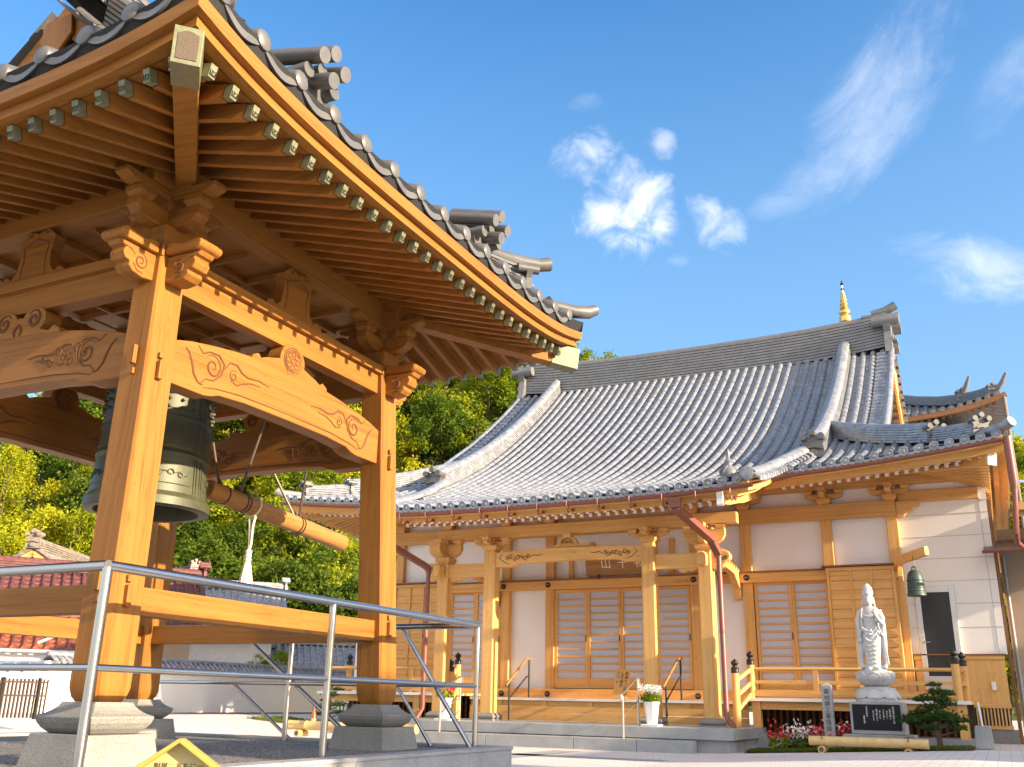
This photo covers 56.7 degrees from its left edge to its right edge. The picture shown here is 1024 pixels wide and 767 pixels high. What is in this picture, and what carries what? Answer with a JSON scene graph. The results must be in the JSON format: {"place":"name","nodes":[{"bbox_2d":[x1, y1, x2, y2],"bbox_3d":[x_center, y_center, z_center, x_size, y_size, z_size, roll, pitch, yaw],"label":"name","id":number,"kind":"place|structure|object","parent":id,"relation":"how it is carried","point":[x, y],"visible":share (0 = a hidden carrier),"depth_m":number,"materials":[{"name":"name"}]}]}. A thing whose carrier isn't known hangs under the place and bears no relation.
{"place":"outdoors","nodes":[
{"label":"outdoors","id":0,"kind":"place"},
{"bbox_2d":[170,712,334,713],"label":"dark paving","id":1,"kind":"structure","parent":0,"point":[244,713],"depth_m":24.40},
{"bbox_2d":[0,0,598,766],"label":"bell tower","id":2,"kind":"structure","parent":0,"point":[246,206],"depth_m":7.57,"materials":[{"name":"wood"}]},
{"bbox_2d":[81,334,215,522],"bbox_3d":[-3.305,0.138,8.973,1.090,2.190,1.090,-8,-20,25],"label":"temple bell","id":3,"kind":"object","parent":2,"relation":"hanging from","point":[182,485],"visible":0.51,"depth_m":8.54,"materials":[{"name":"green metal"}]},
{"bbox_2d":[197,338,348,550],"bbox_3d":[-2.340,0.625,10.312,2.180,2.023,1.406,17,-24,-39],"label":"striker log","id":4,"kind":"object","parent":2,"relation":"hanging from","point":[220,493],"visible":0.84,"depth_m":9.97,"materials":[{"name":"brown wood"}]},
{"bbox_2d":[239,497,261,583],"bbox_3d":[-2.683,1.621,9.716,0.150,0.941,0.180,10,-20,-24],"label":"bell rope","id":5,"kind":"object","parent":4,"relation":"hanging from","point":[246,575],"visible":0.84,"depth_m":9.65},
{"bbox_2d":[0,712,1023,766],"bbox_3d":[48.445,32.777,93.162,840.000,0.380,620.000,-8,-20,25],"label":"ground","id":6,"kind":"structure","parent":0,"point":[1005,755],"depth_m":14.55,"materials":[{"name":"concrete"}]},
{"bbox_2d":[0,677,49,718],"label":"slatted fence","id":7,"kind":"object","parent":6,"relation":"on","point":[36,695],"visible":0.94,"depth_m":15.35,"materials":[{"name":"brown wood"}]},
{"bbox_2d":[0,615,79,660],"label":"orange roof annex","id":8,"kind":"object","parent":6,"relation":"on","point":[21,648],"visible":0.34,"depth_m":24.72,"materials":[{"name":"tile"}]},
{"bbox_2d":[13,528,89,573],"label":"weathered roof house","id":9,"kind":"structure","parent":6,"relation":"on","point":[36,545],"depth_m":30.81,"materials":[{"name":"beige tile"}]},
{"bbox_2d":[57,502,96,556],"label":"bamboo clump","id":10,"kind":"object","parent":6,"relation":"on","point":[88,519],"visible":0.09,"depth_m":61.62,"materials":[{"name":"yellow plant"}]},
{"bbox_2d":[0,555,211,659],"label":"red tiled house","id":11,"kind":"structure","parent":6,"relation":"on","point":[169,651],"depth_m":28.26,"materials":[{"name":"tile"}]},
{"bbox_2d":[0,651,353,712],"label":"garden wall","id":12,"kind":"structure","parent":6,"relation":"on","point":[181,698],"depth_m":24.19,"materials":[{"name":"white paint"}]},
{"bbox_2d":[135,738,220,766],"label":"notice board","id":13,"kind":"object","parent":6,"relation":"on","point":[182,752],"visible":1,"depth_m":4.36,"materials":[{"name":"yellow wood"}]},
{"bbox_2d":[188,577,289,663],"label":"grey tiled house","id":14,"kind":"structure","parent":6,"relation":"on","point":[238,653],"depth_m":38.58,"materials":[{"name":"tile"}]},
{"bbox_2d":[0,732,512,766],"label":"bell tower platform","id":15,"kind":"structure","parent":6,"relation":"on","point":[227,750],"depth_m":8.07,"materials":[{"name":"grey stone"}]},
{"bbox_2d":[0,560,480,766],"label":"steel railing","id":16,"kind":"object","parent":15,"relation":"on","point":[93,667],"visible":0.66,"depth_m":6.47,"materials":[{"name":"silver metal"}]},
{"bbox_2d":[233,630,471,746],"bbox_3d":[-1.732,3.127,9.866,3.032,1.174,0.097,-8,-20,25],"label":"ramp railing","id":17,"kind":"object","parent":15,"relation":"on","point":[300,689],"visible":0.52,"depth_m":9.61,"materials":[{"name":"silver metal"}]},
{"bbox_2d":[246,650,288,665],"bbox_3d":[-8.996,11.053,35.127,1.970,2.396,1.757,-5,-20,19],"label":"garden bush","id":18,"kind":"object","parent":6,"relation":"on","point":[284,656],"visible":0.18,"depth_m":35.03,"materials":[{"name":"green plant"}]},
{"bbox_2d":[247,715,320,722],"bbox_3d":[-3.889,7.716,21.390,4.243,0.377,1.450,-8,-20,25],"label":"moss","id":19,"kind":"object","parent":6,"relation":"on","point":[275,718],"visible":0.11,"depth_m":21.89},
{"bbox_2d":[274,643,355,669],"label":"gabled house","id":20,"kind":"structure","parent":6,"relation":"on","point":[312,655],"depth_m":39.69,"materials":[{"name":"tile"}]},
{"bbox_2d":[313,686,348,720],"bbox_3d":[-4.154,7.410,21.989,1.049,1.075,0.562,-8,-20,25],"label":"cloud pine","id":21,"kind":"object","parent":6,"relation":"on","point":[333,703],"visible":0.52,"depth_m":21.95,"materials":[{"name":"green plant"}]},
{"bbox_2d":[311,571,357,646],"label":"broadleaf tree","id":22,"kind":"object","parent":6,"relation":"on","point":[352,595],"visible":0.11,"depth_m":55.18,"materials":[{"name":"green plant"}]},
{"bbox_2d":[314,580,357,617],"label":"broadleaf tree","id":23,"kind":"object","parent":6,"relation":"on","point":[347,615],"visible":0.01,"depth_m":56.88,"materials":[{"name":"green plant"}]},
{"bbox_2d":[287,719,418,736],"bbox_3d":[-2.894,6.207,17.035,2.774,0.297,0.342,-8,-20,25],"label":"bamboo barrier","id":24,"kind":"object","parent":6,"relation":"on","point":[302,728],"visible":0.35,"depth_m":17.36,"materials":[{"name":"beige plant"}]},
{"bbox_2d":[512,750,668,761],"bbox_3d":[-1.302,6.094,15.777,5.709,0.001,9.622,13,-22,-32],"label":"paving band","id":25,"kind":"object","parent":6,"relation":"on","point":[539,753],"visible":0.22,"depth_m":14.81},
{"bbox_2d":[275,302,1023,753],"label":"temple hall","id":26,"kind":"structure","parent":6,"relation":"on","point":[737,500],"depth_m":21.43,"materials":[{"name":"tile"}]},
{"bbox_2d":[331,652,460,710],"bbox_3d":[-2.894,7.109,22.503,4.343,1.451,1.097,-15,-24,39],"label":"veranda railing","id":27,"kind":"object","parent":26,"relation":"on","point":[455,672],"visible":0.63,"depth_m":22.22,"materials":[{"name":"brown wood"}]},
{"bbox_2d":[434,688,454,719],"bbox_3d":[-1.357,6.508,19.482,0.495,0.752,0.430,-8,-20,25],"label":"flower pot","id":28,"kind":"object","parent":26,"relation":"on","point":[449,698],"visible":0.55,"depth_m":19.38,"materials":[{"name":"ceramic"}]},
{"bbox_2d":[438,676,463,731],"bbox_3d":[-1.244,6.452,19.161,0.049,1.078,0.936,-9,-21,28],"label":"step handrail","id":29,"kind":"object","parent":26,"relation":"on","point":[454,680],"visible":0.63,"depth_m":19.35,"materials":[{"name":"metal"}]},
{"bbox_2d":[450,593,475,682],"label":"shoji door","id":30,"kind":"structure","parent":26,"relation":"in","point":[462,640],"depth_m":23.99,"materials":[{"name":"paper"}]},
{"bbox_2d":[473,592,501,686],"bbox_3d":[-0.604,6.351,23.645,0.721,2.300,0.052,-8,-20,25],"label":"shoji door","id":31,"kind":"structure","parent":26,"relation":"in","point":[479,596],"depth_m":23.74,"materials":[{"name":"wood"}]},
{"bbox_2d":[505,658,532,719],"bbox_3d":[0.166,6.799,21.214,0.071,1.356,1.173,-9,-21,29],"label":"stair rail","id":32,"kind":"object","parent":26,"relation":"on","point":[514,674],"visible":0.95,"depth_m":21.20,"materials":[{"name":"wood"}]},
{"bbox_2d":[555,589,587,687],"bbox_3d":[1.418,6.086,22.687,0.838,2.270,0.052,-8,-20,25],"label":"shoji door","id":33,"kind":"structure","parent":26,"relation":"in","point":[571,623],"depth_m":22.69,"materials":[{"name":"paper"}]},
{"bbox_2d":[587,588,621,688],"bbox_3d":[2.174,5.981,22.330,0.839,2.270,0.052,-8,-20,25],"label":"shoji door","id":34,"kind":"structure","parent":26,"relation":"in","point":[603,605],"depth_m":22.35,"materials":[{"name":"paper"}]},
{"bbox_2d":[585,560,641,578],"bbox_3d":[2.537,4.335,22.452,1.719,0.539,0.192,-8,-20,25],"label":"name board","id":35,"kind":"object","parent":26,"relation":"on","point":[597,568],"visible":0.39,"depth_m":22.53,"materials":[{"name":"brown wood"}]},
{"bbox_2d":[612,669,630,698],"bbox_3d":[2.398,6.588,20.797,0.390,0.626,0.168,-8,-20,25],"label":"wooden notice","id":36,"kind":"object","parent":26,"relation":"on","point":[621,680],"visible":0.98,"depth_m":20.80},
{"bbox_2d":[620,677,639,737],"bbox_3d":[2.194,5.978,17.540,0.049,1.078,0.936,-9,-21,28],"label":"step handrail","id":37,"kind":"object","parent":26,"relation":"on","point":[624,692],"visible":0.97,"depth_m":17.61,"materials":[{"name":"metal"}]},
{"bbox_2d":[620,587,643,688],"bbox_3d":[2.932,5.878,21.976,0.839,2.270,0.046,-8,-20,25],"label":"shoji door","id":38,"kind":"structure","parent":26,"relation":"in","point":[631,602],"depth_m":22.07,"materials":[{"name":"paper"}]},
{"bbox_2d":[638,684,662,726],"bbox_3d":[2.614,5.992,17.705,0.495,0.752,0.435,-8,-20,25],"label":"flower pot","id":39,"kind":"object","parent":26,"relation":"on","point":[651,700],"visible":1,"depth_m":17.61,"materials":[{"name":"ceramic"}]},
{"bbox_2d":[662,657,682,723],"bbox_3d":[3.361,6.358,19.707,0.071,1.356,1.173,-9,-21,29],"label":"stair rail","id":40,"kind":"object","parent":26,"relation":"on","point":[668,677],"visible":0.91,"depth_m":19.71,"materials":[{"name":"wood"}]},
{"bbox_2d":[659,586,693,689],"bbox_3d":[3.687,5.773,21.617,0.838,2.270,0.052,-8,-20,25],"label":"shoji door","id":41,"kind":"structure","parent":26,"relation":"in","point":[674,601],"depth_m":21.62,"materials":[{"name":"paper"}]},
{"bbox_2d":[754,582,798,689],"bbox_3d":[5.739,5.475,20.655,0.806,2.300,0.052,-8,-20,25],"label":"shoji door","id":42,"kind":"structure","parent":26,"relation":"in","point":[773,600],"depth_m":20.68,"materials":[{"name":"paper"}]},
{"bbox_2d":[791,581,834,690],"bbox_3d":[6.467,5.376,20.314,0.806,2.300,0.046,-8,-20,25],"label":"shoji door","id":43,"kind":"structure","parent":26,"relation":"in","point":[809,598],"depth_m":20.37,"materials":[{"name":"paper"}]},
{"bbox_2d":[839,280,851,321],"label":"golden spire","id":44,"kind":"structure","parent":26,"relation":"on","point":[844,313],"depth_m":34.08,"materials":[{"name":"gold metal"}]},
{"bbox_2d":[731,649,970,726],"bbox_3d":[6.462,5.818,18.092,4.446,1.451,1.100,-3,-19,11],"label":"veranda railing","id":45,"kind":"object","parent":26,"relation":"on","point":[960,678],"visible":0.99,"depth_m":18.28,"materials":[{"name":"orange wood"}]},
{"bbox_2d":[893,546,928,596],"bbox_3d":[7.871,3.844,19.026,0.404,0.929,1.570,1,-18,0],"label":"bell","id":46,"kind":"object","parent":26,"relation":"hanging from","point":[915,580],"visible":1,"depth_m":18.45,"materials":[{"name":"green metal"}]},
{"bbox_2d":[808,734,929,752],"bbox_3d":[5.787,5.882,15.445,1.844,0.290,0.342,-8,-20,25],"label":"bamboo barrier","id":47,"kind":"object","parent":6,"relation":"on","point":[824,742],"visible":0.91,"depth_m":15.40,"materials":[{"name":"beige plant"}]},
{"bbox_2d":[894,482,1023,743],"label":"side wing","id":48,"kind":"structure","parent":6,"relation":"on","point":[959,607],"depth_m":19.44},
{"bbox_2d":[915,585,961,689],"bbox_3d":[8.676,5.149,19.271,0.750,2.050,0.151,-8,-20,25],"label":"glazed door","id":49,"kind":"structure","parent":48,"relation":"in","point":[938,627],"depth_m":19.32,"materials":[{"name":"glass"}]},
{"bbox_2d":[904,372,1023,691],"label":"hall","id":50,"kind":"structure","parent":6,"relation":"on","point":[962,405],"depth_m":35.59,"materials":[{"name":"tile"}]},
{"bbox_2d":[974,702,994,748],"bbox_3d":[7.707,5.598,15.560,0.282,0.707,0.360,-8,-20,25],"label":"pole stand","id":51,"kind":"object","parent":6,"relation":"on","point":[984,737],"visible":1,"depth_m":15.37,"materials":[{"name":"grey stone"}]},
{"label":"soil bed","id":52,"kind":"structure","parent":6,"relation":"on","visible":0},
{"bbox_2d":[766,719,791,748],"bbox_3d":[4.690,6.179,16.672,0.471,0.557,0.470,-8,-20,25],"label":"flowering plant","id":53,"kind":"object","parent":52,"relation":"on","point":[783,740],"visible":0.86,"depth_m":16.59,"materials":[{"name":"green plant"}]},
{"bbox_2d":[782,718,816,748],"bbox_3d":[5.027,6.127,16.564,0.625,0.570,0.508,-8,-20,25],"label":"flowering plant","id":54,"kind":"object","parent":52,"relation":"on","point":[797,739],"visible":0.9,"depth_m":16.51,"materials":[{"name":"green plant"}]},
{"bbox_2d":[798,721,842,747],"bbox_3d":[5.410,6.184,16.663,0.474,0.501,0.723,11,-21,-27],"label":"flowering plant","id":55,"kind":"object","parent":52,"relation":"on","point":[813,733],"visible":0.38,"depth_m":16.63,"materials":[{"name":"red plant"}]},
{"bbox_2d":[821,683,836,747],"bbox_3d":[5.563,5.824,16.665,0.170,1.100,0.173,-8,-20,25],"label":"inscribed stone post","id":56,"kind":"object","parent":52,"relation":"on","point":[828,708],"visible":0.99,"depth_m":16.63,"materials":[{"name":"grey stone"}]},
{"bbox_2d":[834,715,851,746],"bbox_3d":[5.878,6.121,16.623,0.558,0.617,0.487,18,-25,-41],"label":"flowering plant","id":57,"kind":"object","parent":52,"relation":"on","point":[844,731],"visible":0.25,"depth_m":16.66,"materials":[{"name":"red plant"}]},
{"bbox_2d":[843,583,918,747],"bbox_3d":[6.434,5.001,16.863,1.120,2.860,1.020,-8,-20,25],"label":"stone statue","id":58,"kind":"object","parent":52,"relation":"on","point":[875,704],"visible":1,"depth_m":16.53,"materials":[{"name":"white stone"}]},
{"bbox_2d":[887,680,972,746],"bbox_3d":[6.878,5.486,15.670,1.347,1.146,0.692,-8,-20,25],"label":"cloud pine","id":59,"kind":"object","parent":52,"relation":"on","point":[937,715],"visible":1,"depth_m":15.61,"materials":[{"name":"green plant"}]},
{"bbox_2d":[0,0,1023,474],"label":"sky","id":60,"kind":"structure","parent":0,"point":[692,173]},
{"bbox_2d":[2,400,1022,720],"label":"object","id":61,"kind":"structure","parent":0,"point":[420,460],"depth_m":88.41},
{"bbox_2d":[0,529,25,555],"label":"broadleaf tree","id":62,"kind":"object","parent":61,"relation":"on","point":[5,544],"visible":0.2,"depth_m":61.55,"materials":[{"name":"yellow plant"}]},
{"bbox_2d":[0,447,30,553],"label":"bamboo clump","id":63,"kind":"object","parent":61,"relation":"on","point":[15,462],"visible":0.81,"depth_m":73.76,"materials":[{"name":"yellow plant"}]},
{"bbox_2d":[0,443,43,536],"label":"bamboo clump","id":64,"kind":"object","parent":61,"relation":"on","point":[25,480],"visible":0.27,"depth_m":78.41,"materials":[{"name":"yellow plant"}]},
{"bbox_2d":[0,442,43,508],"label":"bamboo clump","id":65,"kind":"object","parent":61,"relation":"on","point":[5,445],"visible":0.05,"depth_m":86.70,"materials":[{"name":"green plant"}]},
{"bbox_2d":[0,505,82,551],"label":"broadleaf tree","id":66,"kind":"object","parent":61,"relation":"on","point":[20,528],"visible":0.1,"depth_m":67.63,"materials":[{"name":"yellow plant"}]},
{"bbox_2d":[23,477,68,540],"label":"bamboo clump","id":67,"kind":"object","parent":61,"relation":"on","point":[51,489],"visible":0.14,"depth_m":76.02,"materials":[{"name":"yellow plant"}]},
{"bbox_2d":[23,503,80,549],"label":"bamboo clump","id":68,"kind":"object","parent":61,"relation":"on","point":[51,519],"visible":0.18,"depth_m":62.96,"materials":[{"name":"yellow plant"}]},
{"bbox_2d":[32,411,95,510],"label":"broadleaf tree","id":69,"kind":"object","parent":61,"relation":"on","point":[54,465],"visible":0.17,"depth_m":85.84,"materials":[{"name":"green plant"}]},
{"bbox_2d":[34,392,103,414],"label":"broadleaf tree","id":70,"kind":"object","parent":61,"relation":"on","point":[87,405],"visible":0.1,"depth_m":97.16,"materials":[{"name":"green plant"}]},
{"bbox_2d":[46,462,92,542],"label":"broadleaf tree","id":71,"kind":"object","parent":61,"relation":"on","point":[78,492],"visible":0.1,"depth_m":74.57,"materials":[{"name":"green plant"}]},
{"bbox_2d":[57,460,93,546],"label":"bamboo clump","id":72,"kind":"object","parent":61,"relation":"on","point":[79,471],"visible":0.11,"depth_m":80.46,"materials":[{"name":"green plant"}]},
{"bbox_2d":[174,499,219,559],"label":"conifer tree","id":73,"kind":"object","parent":61,"relation":"on","point":[178,535],"visible":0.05,"depth_m":69.18,"materials":[{"name":"green plant"}]},
{"bbox_2d":[172,552,227,588],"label":"broadleaf tree","id":74,"kind":"object","parent":61,"relation":"on","point":[183,560],"visible":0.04,"depth_m":60.24,"materials":[{"name":"green plant"}]},
{"bbox_2d":[174,532,245,580],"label":"broadleaf tree","id":75,"kind":"object","parent":61,"relation":"on","point":[229,565],"visible":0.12,"depth_m":62.44,"materials":[{"name":"green plant"}]},
{"bbox_2d":[174,517,247,560],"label":"broadleaf tree","id":76,"kind":"object","parent":61,"relation":"on","point":[202,527],"visible":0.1,"depth_m":68.81,"materials":[{"name":"green plant"}]},
{"bbox_2d":[181,541,267,581],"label":"broadleaf tree","id":77,"kind":"object","parent":61,"relation":"on","point":[213,554],"visible":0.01,"depth_m":66.62,"materials":[{"name":"green plant"}]},
{"bbox_2d":[210,418,246,442],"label":"tree","id":78,"kind":"object","parent":61,"relation":"on","point":[238,425],"visible":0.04,"depth_m":94.19,"materials":[{"name":"green plant"}]},
{"bbox_2d":[208,474,271,534],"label":"broadleaf tree","id":79,"kind":"object","parent":61,"relation":"on","point":[229,512],"visible":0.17,"depth_m":82.28,"materials":[{"name":"green plant"}]},
{"bbox_2d":[211,473,288,526],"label":"broadleaf tree","id":80,"kind":"object","parent":61,"relation":"on","point":[258,485],"visible":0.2,"depth_m":83.50,"materials":[{"name":"green plant"}]},
{"bbox_2d":[216,517,285,563],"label":"broadleaf tree","id":81,"kind":"object","parent":61,"relation":"on","point":[233,541],"visible":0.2,"depth_m":71.07,"materials":[{"name":"green plant"}]},
{"bbox_2d":[211,515,290,557],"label":"broadleaf tree","id":82,"kind":"object","parent":61,"relation":"on","point":[236,522],"visible":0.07,"depth_m":77.27,"materials":[{"name":"green plant"}]},
{"bbox_2d":[228,553,282,579],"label":"broadleaf tree","id":83,"kind":"object","parent":61,"relation":"on","point":[254,559],"visible":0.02,"depth_m":63.92,"materials":[{"name":"green plant"}]},
{"bbox_2d":[219,489,304,572],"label":"broadleaf tree","id":84,"kind":"object","parent":61,"relation":"on","point":[277,500],"visible":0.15,"depth_m":75.04,"materials":[{"name":"green plant"}]},
{"bbox_2d":[224,553,327,612],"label":"broadleaf tree","id":85,"kind":"object","parent":61,"relation":"on","point":[290,603],"visible":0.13,"depth_m":58.10,"materials":[{"name":"green plant"}]},
{"bbox_2d":[266,470,344,550],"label":"broadleaf tree","id":86,"kind":"object","parent":61,"relation":"on","point":[293,479],"visible":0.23,"depth_m":82.56,"materials":[{"name":"green plant"}]},
{"bbox_2d":[286,519,326,558],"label":"conifer tree","id":87,"kind":"object","parent":61,"relation":"on","point":[298,548],"visible":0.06,"depth_m":74.53,"materials":[{"name":"green plant"}]},
{"bbox_2d":[271,543,358,617],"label":"broadleaf tree","id":88,"kind":"object","parent":61,"relation":"on","point":[307,577],"visible":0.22,"depth_m":57.62,"materials":[{"name":"green plant"}]},
{"bbox_2d":[291,528,358,581],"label":"broadleaf tree","id":89,"kind":"object","parent":61,"relation":"on","point":[351,547],"visible":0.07,"depth_m":68.27,"materials":[{"name":"green plant"}]},
{"bbox_2d":[301,554,396,594],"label":"broadleaf tree","id":90,"kind":"object","parent":61,"relation":"on","point":[344,575],"visible":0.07,"depth_m":64.64,"materials":[{"name":"green plant"}]},
{"bbox_2d":[325,402,408,483],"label":"broadleaf tree","id":91,"kind":"object","parent":61,"relation":"on","point":[400,428],"visible":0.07,"depth_m":90.94,"materials":[{"name":"green plant"}]},
{"bbox_2d":[352,390,413,465],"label":"broadleaf tree","id":92,"kind":"object","parent":61,"relation":"on","point":[397,412],"visible":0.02,"depth_m":98.35,"materials":[{"name":"green plant"}]},
{"bbox_2d":[396,429,430,472],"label":"broadleaf tree","id":93,"kind":"object","parent":61,"relation":"on","point":[409,463],"visible":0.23,"depth_m":90.28,"materials":[{"name":"green plant"}]},
{"bbox_2d":[396,392,440,458],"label":"broadleaf tree","id":94,"kind":"object","parent":61,"relation":"on","point":[405,408],"visible":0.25,"depth_m":100.90,"materials":[{"name":"green plant"}]},
{"bbox_2d":[403,382,466,439],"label":"broadleaf tree","id":95,"kind":"object","parent":61,"relation":"on","point":[420,397],"visible":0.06,"depth_m":104.61,"materials":[{"name":"green plant"}]},
{"bbox_2d":[396,392,482,470],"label":"broadleaf tree","id":96,"kind":"object","parent":61,"relation":"on","point":[423,427],"visible":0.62,"depth_m":90.56,"materials":[{"name":"green plant"}]},
{"bbox_2d":[408,380,493,460],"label":"broadleaf tree","id":97,"kind":"object","parent":61,"relation":"on","point":[465,400],"visible":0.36,"depth_m":100.55,"materials":[{"name":"green plant"}]},
{"bbox_2d":[457,415,496,450],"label":"broadleaf tree","id":98,"kind":"object","parent":61,"relation":"on","point":[485,425],"visible":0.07,"depth_m":92.67,"materials":[{"name":"green plant"}]},
{"bbox_2d":[450,372,511,402],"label":"broadleaf tree","id":99,"kind":"object","parent":61,"relation":"on","point":[466,381],"visible":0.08,"depth_m":107.29,"materials":[{"name":"green plant"}]},
{"bbox_2d":[459,367,518,440],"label":"broadleaf tree","id":100,"kind":"object","parent":61,"relation":"on","point":[503,391],"visible":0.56,"depth_m":101.28,"materials":[{"name":"green plant"}]},
{"bbox_2d":[579,347,619,360],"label":"broadleaf tree","id":101,"kind":"object","parent":61,"relation":"on","point":[585,355],"visible":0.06,"depth_m":124.97,"materials":[{"name":"green plant"}]},
{"bbox_2d":[1003,593,1018,715],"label":"broadleaf tree","id":102,"kind":"object","parent":61,"relation":"on","point":[1009,684],"visible":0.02,"depth_m":66.11,"materials":[{"name":"green plant"}]},
{"bbox_2d":[1010,449,1023,510],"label":"broadleaf tree","id":103,"kind":"object","parent":61,"relation":"on","point":[1020,464],"visible":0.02,"depth_m":91.79,"materials":[{"name":"green plant"}]},
{"bbox_2d":[1010,470,1023,500],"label":"broadleaf tree","id":104,"kind":"object","parent":61,"relation":"on","point":[1021,477],"visible":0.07,"depth_m":89.91,"materials":[{"name":"green plant"}]},
{"bbox_2d":[1012,431,1023,454],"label":"broadleaf tree","id":105,"kind":"object","parent":61,"relation":"on","point":[1017,440],"visible":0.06,"depth_m":106.25,"materials":[{"name":"green plant"}]},
{"bbox_2d":[745,744,972,752],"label":"grass","id":106,"kind":"structure","parent":0,"point":[842,749],"depth_m":15.74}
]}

